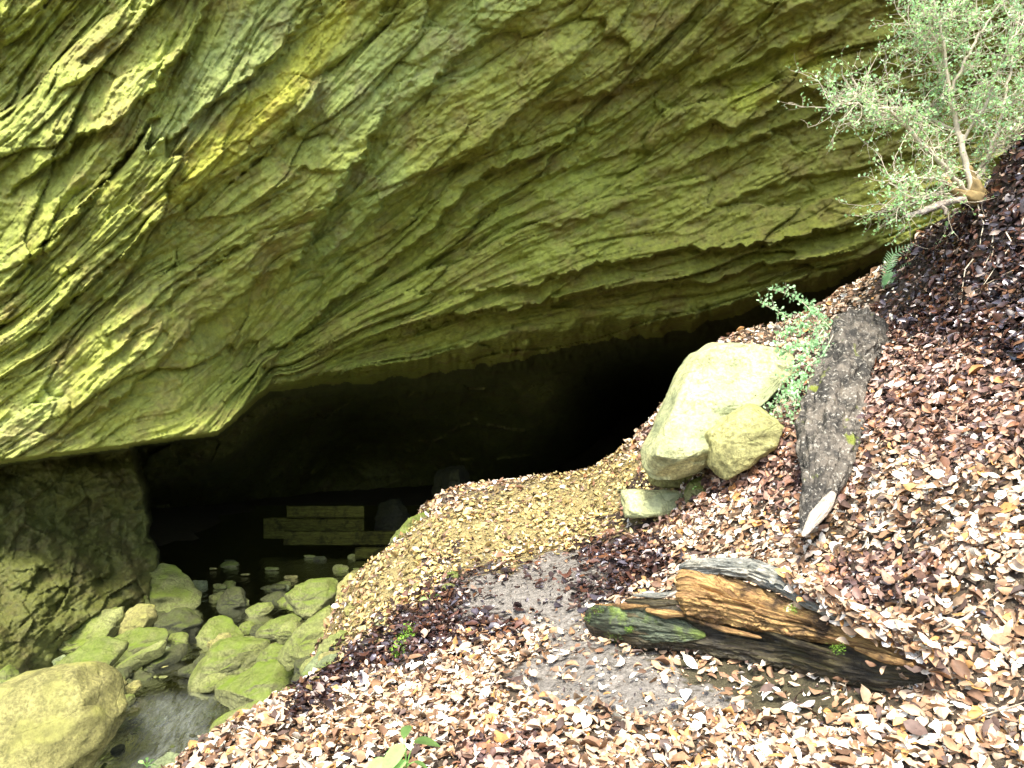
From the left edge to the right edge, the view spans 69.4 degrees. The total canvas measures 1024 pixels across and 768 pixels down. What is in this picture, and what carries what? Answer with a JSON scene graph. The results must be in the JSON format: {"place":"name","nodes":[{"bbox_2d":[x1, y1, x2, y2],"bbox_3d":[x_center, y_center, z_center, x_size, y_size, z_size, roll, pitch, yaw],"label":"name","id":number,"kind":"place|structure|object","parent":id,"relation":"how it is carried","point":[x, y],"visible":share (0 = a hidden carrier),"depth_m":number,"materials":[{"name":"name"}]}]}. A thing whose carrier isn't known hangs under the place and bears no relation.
{"place":"outdoors","nodes":[
{"label":"outdoors","id":0,"kind":"place"},
{"bbox_2d":[100,672,299,767],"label":"gravel","id":1,"kind":"structure","parent":0,"point":[119,747],"depth_m":6.51,"materials":[{"name":"grey gravel"}]},
{"bbox_2d":[195,615,243,644],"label":"boulder","id":2,"kind":"object","parent":1,"relation":"on","point":[213,627],"visible":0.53,"depth_m":8.16,"materials":[{"name":"stone"}]},
{"bbox_2d":[294,654,314,673],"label":"boulder","id":3,"kind":"object","parent":1,"relation":"on","point":[298,663],"visible":0.39,"depth_m":6.03,"materials":[{"name":"stone"}]},
{"bbox_2d":[28,506,426,767],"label":"water","id":4,"kind":"structure","parent":0,"point":[245,545],"depth_m":10.58,"materials":[{"name":"black liquid"}]},
{"bbox_2d":[52,655,65,665],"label":"boulder","id":5,"kind":"object","parent":4,"relation":"on","point":[56,660],"visible":0.35,"depth_m":7.41,"materials":[{"name":"green stone"}]},
{"bbox_2d":[0,661,127,767],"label":"boulder","id":6,"kind":"object","parent":4,"relation":"on","point":[67,715],"visible":1,"depth_m":5.50,"materials":[{"name":"beige stone"}]},
{"bbox_2d":[58,606,124,649],"bbox_3d":[-4.764,2.854,8.139,0.832,0.692,0.736,0,0,0],"label":"boulder","id":7,"kind":"object","parent":4,"relation":"in","point":[105,622],"visible":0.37,"depth_m":8.10,"materials":[{"name":"green stone"}]},
{"bbox_2d":[54,636,128,665],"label":"boulder","id":8,"kind":"object","parent":4,"relation":"in","point":[109,650],"visible":0.2,"depth_m":7.28,"materials":[{"name":"stone"}]},
{"bbox_2d":[73,708,126,767],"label":"boulder","id":9,"kind":"object","parent":4,"relation":"in","point":[89,760],"visible":0.37,"depth_m":5.74,"materials":[{"name":"beige stone"}]},
{"bbox_2d":[117,666,131,679],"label":"boulder","id":10,"kind":"object","parent":4,"relation":"on","point":[126,672],"visible":0.37,"depth_m":7.08,"materials":[{"name":"stone"}]},
{"bbox_2d":[126,697,136,707],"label":"boulder","id":11,"kind":"object","parent":4,"relation":"on","point":[130,704],"visible":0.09,"depth_m":6.66,"materials":[{"name":"stone"}]},
{"bbox_2d":[125,680,141,693],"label":"boulder","id":12,"kind":"object","parent":4,"relation":"on","point":[134,687],"visible":0.94,"depth_m":6.75,"materials":[{"name":"beige stone"}]},
{"bbox_2d":[117,603,157,635],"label":"boulder","id":13,"kind":"object","parent":4,"relation":"on","point":[143,615],"visible":0.71,"depth_m":8.25,"materials":[{"name":"beige stone"}]},
{"bbox_2d":[114,640,166,670],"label":"boulder","id":14,"kind":"object","parent":4,"relation":"in","point":[141,658],"visible":0.91,"depth_m":7.31,"materials":[{"name":"green stone"}]},
{"bbox_2d":[114,627,167,656],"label":"boulder","id":15,"kind":"object","parent":4,"relation":"in","point":[138,639],"visible":0.42,"depth_m":7.85,"materials":[{"name":"stone"}]},
{"bbox_2d":[130,670,153,680],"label":"boulder","id":16,"kind":"object","parent":4,"relation":"in","point":[140,675],"visible":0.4,"depth_m":7.15,"materials":[{"name":"stone"}]},
{"bbox_2d":[157,611,165,619],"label":"boulder","id":17,"kind":"object","parent":4,"relation":"on","point":[160,613],"visible":0.2,"depth_m":8.77,"materials":[{"name":"stone"}]},
{"bbox_2d":[142,643,187,669],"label":"boulder","id":18,"kind":"object","parent":4,"relation":"in","point":[176,653],"visible":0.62,"depth_m":7.48,"materials":[{"name":"stone"}]},
{"bbox_2d":[144,563,201,612],"bbox_3d":[-4.508,2.675,9.225,1.191,0.737,0.806,0,0,-22],"label":"boulder","id":19,"kind":"object","parent":4,"relation":"in","point":[172,586],"visible":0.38,"depth_m":9.21,"materials":[{"name":"green stone"}]},
{"bbox_2d":[152,607,203,638],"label":"boulder","id":20,"kind":"object","parent":4,"relation":"in","point":[189,621],"visible":0.64,"depth_m":8.29,"materials":[{"name":"stone"}]},
{"bbox_2d":[167,632,188,643],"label":"boulder","id":21,"kind":"object","parent":4,"relation":"in","point":[178,637],"visible":0.68,"depth_m":8.08,"materials":[{"name":"stone"}]},
{"bbox_2d":[177,663,196,677],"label":"boulder","id":22,"kind":"object","parent":4,"relation":"on","point":[186,671],"visible":0.66,"depth_m":7.15,"materials":[{"name":"stone"}]},
{"bbox_2d":[193,653,205,663],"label":"boulder","id":23,"kind":"object","parent":4,"relation":"on","point":[198,658],"visible":0.2,"depth_m":7.52,"materials":[{"name":"stone"}]},
{"bbox_2d":[192,580,207,587],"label":"boulder","id":24,"kind":"object","parent":4,"relation":"in","point":[199,583],"visible":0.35,"depth_m":10.21,"materials":[{"name":"grey stone"}]},
{"bbox_2d":[195,707,222,723],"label":"cobble","id":25,"kind":"object","parent":4,"relation":"in","point":[210,711],"visible":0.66,"depth_m":6.59,"materials":[{"name":"stone"}]},
{"bbox_2d":[199,673,226,692],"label":"boulder","id":26,"kind":"object","parent":4,"relation":"on","point":[208,683],"visible":0.9,"depth_m":6.84,"materials":[{"name":"green stone"}]},
{"bbox_2d":[209,592,223,600],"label":"boulder","id":27,"kind":"object","parent":4,"relation":"in","point":[214,597],"visible":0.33,"depth_m":9.60,"materials":[{"name":"green stone"}]},
{"bbox_2d":[213,583,226,589],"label":"cobble","id":28,"kind":"object","parent":4,"relation":"on","point":[218,586],"visible":1,"depth_m":10.10,"materials":[{"name":"grey stone"}]},
{"bbox_2d":[209,632,230,648],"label":"boulder","id":29,"kind":"object","parent":4,"relation":"on","point":[222,636],"visible":0.32,"depth_m":7.94,"materials":[{"name":"beige stone"}]},
{"bbox_2d":[215,674,236,688],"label":"boulder","id":30,"kind":"object","parent":4,"relation":"on","point":[223,680],"visible":0.24,"depth_m":6.84,"materials":[{"name":"stone"}]},
{"bbox_2d":[187,636,270,691],"bbox_3d":[-2.759,2.714,7.180,0.756,0.454,0.459,0,0,-38],"label":"boulder","id":31,"kind":"object","parent":4,"relation":"in","point":[232,656],"visible":0.74,"depth_m":7.05,"materials":[{"name":"stone"}]},
{"bbox_2d":[223,580,235,587],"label":"boulder","id":32,"kind":"object","parent":4,"relation":"in","point":[229,584],"visible":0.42,"depth_m":10.19,"materials":[{"name":"stone"}]},
{"bbox_2d":[220,561,239,566],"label":"cobble","id":33,"kind":"object","parent":4,"relation":"on","point":[230,564],"visible":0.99,"depth_m":11.32,"materials":[{"name":"stone"}]},
{"bbox_2d":[216,586,246,608],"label":"boulder","id":34,"kind":"object","parent":4,"relation":"in","point":[233,597],"visible":0.95,"depth_m":9.26,"materials":[{"name":"stone"}]},
{"bbox_2d":[239,621,255,629],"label":"boulder","id":35,"kind":"object","parent":4,"relation":"in","point":[246,625],"visible":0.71,"depth_m":8.50,"materials":[{"name":"stone"}]},
{"bbox_2d":[250,624,262,633],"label":"boulder","id":36,"kind":"object","parent":4,"relation":"on","point":[254,629],"visible":0.37,"depth_m":8.37,"materials":[{"name":"stone"}]},
{"bbox_2d":[245,602,273,617],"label":"boulder","id":37,"kind":"object","parent":4,"relation":"on","point":[256,610],"visible":0.93,"depth_m":8.93,"materials":[{"name":"stone"}]},
{"bbox_2d":[260,585,270,589],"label":"boulder","id":38,"kind":"object","parent":4,"relation":"in","point":[267,587],"visible":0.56,"depth_m":10.09,"materials":[{"name":"stone"}]},
{"bbox_2d":[265,567,278,570],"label":"cobble","id":39,"kind":"object","parent":4,"relation":"on","point":[271,568],"visible":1,"depth_m":11.07,"materials":[{"name":"stone"}]},
{"bbox_2d":[269,584,286,589],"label":"cobble","id":40,"kind":"object","parent":4,"relation":"on","point":[278,586],"visible":1,"depth_m":10.05,"materials":[{"name":"stone"}]},
{"bbox_2d":[276,581,290,584],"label":"boulder","id":41,"kind":"object","parent":4,"relation":"in","point":[285,582],"visible":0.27,"depth_m":10.28,"materials":[{"name":"stone"}]},
{"bbox_2d":[284,575,297,579],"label":"cobble","id":42,"kind":"object","parent":4,"relation":"on","point":[291,577],"visible":1,"depth_m":10.59,"materials":[{"name":"beige stone"}]},
{"bbox_2d":[303,555,315,557],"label":"cobble","id":43,"kind":"object","parent":4,"relation":"on","point":[309,556],"visible":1,"depth_m":11.87,"materials":[{"name":"stone"}]},
{"bbox_2d":[313,556,326,560],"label":"cobble","id":44,"kind":"object","parent":4,"relation":"on","point":[320,558],"visible":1,"depth_m":11.73,"materials":[{"name":"stone"}]},
{"bbox_2d":[263,505,395,558],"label":"plank dam","id":45,"kind":"structure","parent":4,"relation":"on","point":[296,528],"depth_m":12.31,"materials":[{"name":"brown wood"}]},
{"bbox_2d":[332,564,348,570],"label":"cobble","id":46,"kind":"object","parent":4,"relation":"on","point":[338,567],"visible":1,"depth_m":11.09,"materials":[{"name":"green stone"}]},
{"bbox_2d":[374,498,410,530],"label":"boulder","id":47,"kind":"object","parent":4,"relation":"on","point":[392,514],"visible":0.81,"depth_m":13.30,"materials":[{"name":"stone"}]},
{"bbox_2d":[431,465,470,498],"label":"boulder","id":48,"kind":"object","parent":4,"relation":"on","point":[448,477],"visible":0.34,"depth_m":13.32,"materials":[{"name":"stone"}]},
{"bbox_2d":[0,257,889,673],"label":"cave wall","id":49,"kind":"structure","parent":0,"point":[78,547],"depth_m":14.63,"materials":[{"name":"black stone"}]},
{"bbox_2d":[0,0,1023,464],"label":"cliff","id":50,"kind":"structure","parent":0,"point":[216,216],"depth_m":8.21,"materials":[{"name":"green stone"}]},
{"bbox_2d":[92,143,1023,767],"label":"ground","id":51,"kind":"structure","parent":0,"point":[174,523],"depth_m":4.76,"materials":[{"name":"soil"}]},
{"bbox_2d":[0,664,20,683],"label":"boulder","id":52,"kind":"object","parent":51,"relation":"on","point":[8,672],"visible":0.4,"depth_m":6.28,"materials":[{"name":"stone"}]},
{"bbox_2d":[138,757,156,766],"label":"weed","id":53,"kind":"object","parent":51,"relation":"on","point":[142,761],"visible":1,"depth_m":4.18,"materials":[{"name":"green plant"}]},
{"bbox_2d":[151,752,179,767],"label":"boulder","id":54,"kind":"object","parent":51,"relation":"on","point":[167,758],"visible":0.65,"depth_m":4.34,"materials":[{"name":"green stone"}]},
{"bbox_2d":[208,687,294,732],"bbox_3d":[-1.452,1.924,4.147,0.604,0.374,0.275,0,0,-16],"label":"boulder","id":55,"kind":"object","parent":51,"relation":"on","point":[222,719],"visible":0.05,"depth_m":4.19,"materials":[{"name":"green stone"}]},
{"bbox_2d":[214,659,293,710],"bbox_3d":[-2.209,2.596,6.339,0.726,0.377,0.435,0,0,0],"label":"boulder","id":56,"kind":"object","parent":51,"relation":"on","point":[258,681],"visible":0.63,"depth_m":6.28,"materials":[{"name":"stone"}]},
{"bbox_2d":[256,642,282,662],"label":"boulder","id":57,"kind":"object","parent":51,"relation":"on","point":[270,652],"visible":0.4,"depth_m":6.76,"materials":[{"name":"stone"}]},
{"bbox_2d":[260,591,285,601],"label":"boulder","id":58,"kind":"object","parent":51,"relation":"on","point":[275,596],"visible":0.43,"depth_m":9.58,"materials":[{"name":"stone"}]},
{"bbox_2d":[277,597,287,604],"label":"boulder","id":59,"kind":"object","parent":51,"relation":"on","point":[281,601],"visible":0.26,"depth_m":9.41,"materials":[{"name":"stone"}]},
{"bbox_2d":[274,620,299,644],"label":"boulder","id":60,"kind":"object","parent":51,"relation":"on","point":[287,629],"visible":0.66,"depth_m":7.03,"materials":[{"name":"green stone"}]},
{"bbox_2d":[277,605,333,671],"bbox_3d":[-1.746,2.147,6.278,0.455,0.460,0.444,0,0,0],"label":"boulder","id":61,"kind":"object","parent":51,"relation":"on","point":[301,642],"visible":0.81,"depth_m":6.15,"materials":[{"name":"green stone"}]},
{"bbox_2d":[299,656,313,673],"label":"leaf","id":62,"kind":"object","parent":51,"relation":"on","point":[304,664],"visible":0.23,"depth_m":5.80,"materials":[{"name":"yellow plant"}]},
{"bbox_2d":[284,577,337,618],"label":"boulder","id":63,"kind":"object","parent":51,"relation":"on","point":[309,598],"visible":0.92,"depth_m":8.35,"materials":[{"name":"stone"}]},
{"bbox_2d":[316,630,349,653],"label":"boulder","id":64,"kind":"object","parent":51,"relation":"on","point":[324,646],"visible":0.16,"depth_m":5.09,"materials":[{"name":"green stone"}]},
{"bbox_2d":[335,573,355,601],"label":"boulder","id":65,"kind":"object","parent":51,"relation":"on","point":[341,583],"visible":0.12,"depth_m":6.58,"materials":[{"name":"beige stone"}]},
{"bbox_2d":[344,602,353,615],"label":"stone","id":66,"kind":"object","parent":51,"relation":"on","point":[349,605],"visible":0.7,"depth_m":6.04,"materials":[{"name":"beige stone"}]},
{"bbox_2d":[357,625,368,631],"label":"stone","id":67,"kind":"object","parent":51,"relation":"on","point":[360,628],"visible":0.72,"depth_m":4.92,"materials":[{"name":"stone"}]},
{"bbox_2d":[374,616,386,625],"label":"stone","id":68,"kind":"object","parent":51,"relation":"on","point":[382,620],"visible":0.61,"depth_m":4.87,"materials":[{"name":"stone"}]},
{"bbox_2d":[390,621,416,657],"bbox_3d":[-0.670,1.615,4.577,0.160,0.209,0.394,0,0,8],"label":"leafy weed","id":69,"kind":"object","parent":51,"relation":"on","point":[405,636],"visible":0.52,"depth_m":4.57,"materials":[{"name":"green plant"}]},
{"bbox_2d":[390,511,428,548],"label":"boulder","id":70,"kind":"object","parent":51,"relation":"on","point":[406,525],"visible":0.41,"depth_m":7.03,"materials":[{"name":"stone"}]},
{"bbox_2d":[412,583,419,591],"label":"stone","id":71,"kind":"object","parent":51,"relation":"on","point":[414,586],"visible":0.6,"depth_m":5.74,"materials":[{"name":"beige stone"}]},
{"bbox_2d":[420,594,441,600],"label":"seedling","id":72,"kind":"object","parent":51,"relation":"on","point":[422,598],"visible":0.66,"depth_m":5.27,"materials":[{"name":"plant"}]},
{"bbox_2d":[446,571,458,578],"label":"stone","id":73,"kind":"object","parent":51,"relation":"on","point":[456,575],"visible":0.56,"depth_m":5.80,"materials":[{"name":"beige stone"}]},
{"bbox_2d":[161,124,1023,767],"bbox_3d":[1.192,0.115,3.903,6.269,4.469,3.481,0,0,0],"label":"leaf litter","id":74,"kind":"object","parent":51,"relation":"on","point":[435,716],"visible":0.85,"depth_m":3.75,"materials":[{"name":"brown plant"}]},
{"bbox_2d":[300,651,321,676],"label":"boulder","id":75,"kind":"object","parent":74,"relation":"on","point":[311,665],"visible":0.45,"depth_m":4.81,"materials":[{"name":"green stone"}]},
{"bbox_2d":[316,654,336,668],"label":"boulder","id":76,"kind":"object","parent":74,"relation":"on","point":[321,663],"visible":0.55,"depth_m":4.60,"materials":[{"name":"green stone"}]},
{"bbox_2d":[318,650,343,660],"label":"boulder","id":77,"kind":"object","parent":74,"relation":"on","point":[321,656],"visible":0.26,"depth_m":4.71,"materials":[{"name":"beige stone"}]},
{"bbox_2d":[367,725,439,767],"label":"seedling","id":78,"kind":"object","parent":74,"relation":"on","point":[395,753],"visible":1,"depth_m":2.95,"materials":[{"name":"green plant"}]},
{"bbox_2d":[441,583,456,589],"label":"stone","id":79,"kind":"object","parent":74,"relation":"on","point":[448,584],"visible":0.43,"depth_m":5.45,"materials":[{"name":"beige stone"}]},
{"bbox_2d":[763,478,799,509],"bbox_3d":[1.753,0.708,4.795,0.277,0.227,0.076,0,0,4],"label":"twig","id":80,"kind":"object","parent":74,"relation":"on","point":[775,495],"visible":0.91,"depth_m":4.81,"materials":[{"name":"wood"}]},
{"bbox_2d":[805,540,847,565],"bbox_3d":[1.740,0.930,4.091,0.016,0.060,0.370,0,0,-12],"label":"twig","id":81,"kind":"object","parent":74,"relation":"on","point":[821,548],"visible":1,"depth_m":4.13,"materials":[{"name":"beige wood"}]},
{"bbox_2d":[777,0,1023,302],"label":"shrub","id":82,"kind":"object","parent":74,"relation":"on","point":[973,193],"visible":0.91,"depth_m":5.14,"materials":[{"name":"green plant"}]},
{"bbox_2d":[907,694,953,705],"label":"twig","id":83,"kind":"object","parent":74,"relation":"on","point":[931,698],"visible":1,"depth_m":2.89,"materials":[{"name":"beige wood"}]},
{"bbox_2d":[906,532,965,553],"bbox_3d":[2.047,0.772,3.572,0.039,0.153,0.294,0,0,-42],"label":"twig","id":84,"kind":"object","parent":74,"relation":"on","point":[931,546],"visible":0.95,"depth_m":3.58,"materials":[{"name":"wood"}]},
{"bbox_2d":[955,389,976,422],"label":"twig","id":85,"kind":"object","parent":74,"relation":"on","point":[962,402],"visible":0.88,"depth_m":4.12,"materials":[{"name":"wood"}]},
{"bbox_2d":[966,271,1011,297],"bbox_3d":[3.050,-0.629,4.732,0.020,0.162,0.315,0,0,-26],"label":"twig","id":86,"kind":"object","parent":74,"relation":"on","point":[989,282],"visible":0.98,"depth_m":4.72,"materials":[{"name":"brown wood"}]},
{"bbox_2d":[964,702,1023,720],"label":"twig","id":87,"kind":"object","parent":74,"relation":"on","point":[988,713],"visible":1,"depth_m":2.77,"materials":[{"name":"beige wood"}]},
{"bbox_2d":[310,202,969,656],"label":"leaf litter","id":88,"kind":"object","parent":51,"relation":"on","point":[832,302],"visible":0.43,"depth_m":6.36,"materials":[{"name":"brown plant"}]},
{"bbox_2d":[620,489,683,518],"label":"boulder","id":89,"kind":"object","parent":51,"relation":"on","point":[641,503],"visible":0.79,"depth_m":5.68,"materials":[{"name":"stone"}]},
{"bbox_2d":[648,475,693,488],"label":"boulder","id":90,"kind":"object","parent":89,"relation":"on","point":[668,484],"visible":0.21,"depth_m":5.88,"materials":[{"name":"beige stone"}]},
{"bbox_2d":[636,665,679,673],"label":"twig","id":91,"kind":"object","parent":51,"relation":"on","point":[654,666],"visible":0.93,"depth_m":3.68,"materials":[{"name":"beige wood"}]},
{"bbox_2d":[683,477,704,502],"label":"boulder","id":92,"kind":"object","parent":51,"relation":"on","point":[689,492],"visible":0.61,"depth_m":5.54,"materials":[{"name":"stone"}]},
{"bbox_2d":[640,342,793,479],"bbox_3d":[1.520,0.183,5.808,1.359,1.046,0.941,0,0,-23],"label":"boulder","id":93,"kind":"object","parent":51,"relation":"on","point":[712,384],"visible":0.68,"depth_m":5.50,"materials":[{"name":"stone"}]},
{"bbox_2d":[704,403,783,479],"bbox_3d":[1.637,0.402,5.271,0.503,0.525,0.464,0,0,-12],"label":"boulder","id":94,"kind":"object","parent":51,"relation":"on","point":[743,438],"visible":0.98,"depth_m":5.10,"materials":[{"name":"beige stone"}]},
{"bbox_2d":[584,557,930,691],"bbox_3d":[1.035,1.161,3.673,1.906,0.626,0.419,0,0,44],"label":"rotten log","id":95,"kind":"object","parent":51,"relation":"on","point":[726,615],"visible":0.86,"depth_m":3.58,"materials":[{"name":"brown wood"}]},
{"bbox_2d":[757,282,836,423],"bbox_3d":[2.131,-0.238,5.495,0.559,1.117,0.721,0,0,13],"label":"trailing shrub","id":96,"kind":"object","parent":51,"relation":"on","point":[812,344],"visible":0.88,"depth_m":5.45,"materials":[{"name":"green plant"}]},
{"bbox_2d":[821,321,830,329],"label":"stone","id":97,"kind":"object","parent":51,"relation":"on","point":[827,322],"visible":0.24,"depth_m":6.40,"materials":[{"name":"beige stone"}]},
{"bbox_2d":[794,304,891,536],"bbox_3d":[2.228,0.074,5.064,0.505,1.474,2.675,0,0,36],"label":"dead trunk","id":98,"kind":"object","parent":51,"relation":"on","point":[827,426],"visible":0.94,"depth_m":4.80,"materials":[{"name":"grey wood"}]},
{"bbox_2d":[881,245,911,288],"bbox_3d":[3.197,-0.965,6.123,0.283,0.400,0.067,0,0,12],"label":"fern","id":99,"kind":"object","parent":51,"relation":"on","point":[886,277],"visible":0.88,"depth_m":6.13,"materials":[{"name":"green plant"}]},
{"bbox_2d":[937,591,999,631],"bbox_3d":[1.922,0.953,3.097,0.270,0.176,0.031,0,0,0],"label":"twig","id":100,"kind":"object","parent":51,"relation":"on","point":[944,628],"visible":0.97,"depth_m":3.10,"materials":[{"name":"beige wood"}]},
{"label":"boulder","id":101,"kind":"object","parent":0,"visible":0},
{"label":"boulder","id":102,"kind":"object","parent":101,"relation":"on","visible":0},
{"bbox_2d":[255,613,301,642],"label":"boulder","id":103,"kind":"object","parent":102,"relation":"on","point":[269,630],"visible":0.61,"depth_m":7.52,"materials":[{"name":"stone"}]},
{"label":"boulder","id":104,"kind":"object","parent":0,"visible":0},
{"bbox_2d":[126,695,133,703],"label":"boulder","id":105,"kind":"object","parent":104,"relation":"on","point":[129,698],"visible":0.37,"depth_m":6.48,"materials":[{"name":"stone"}]}
]}

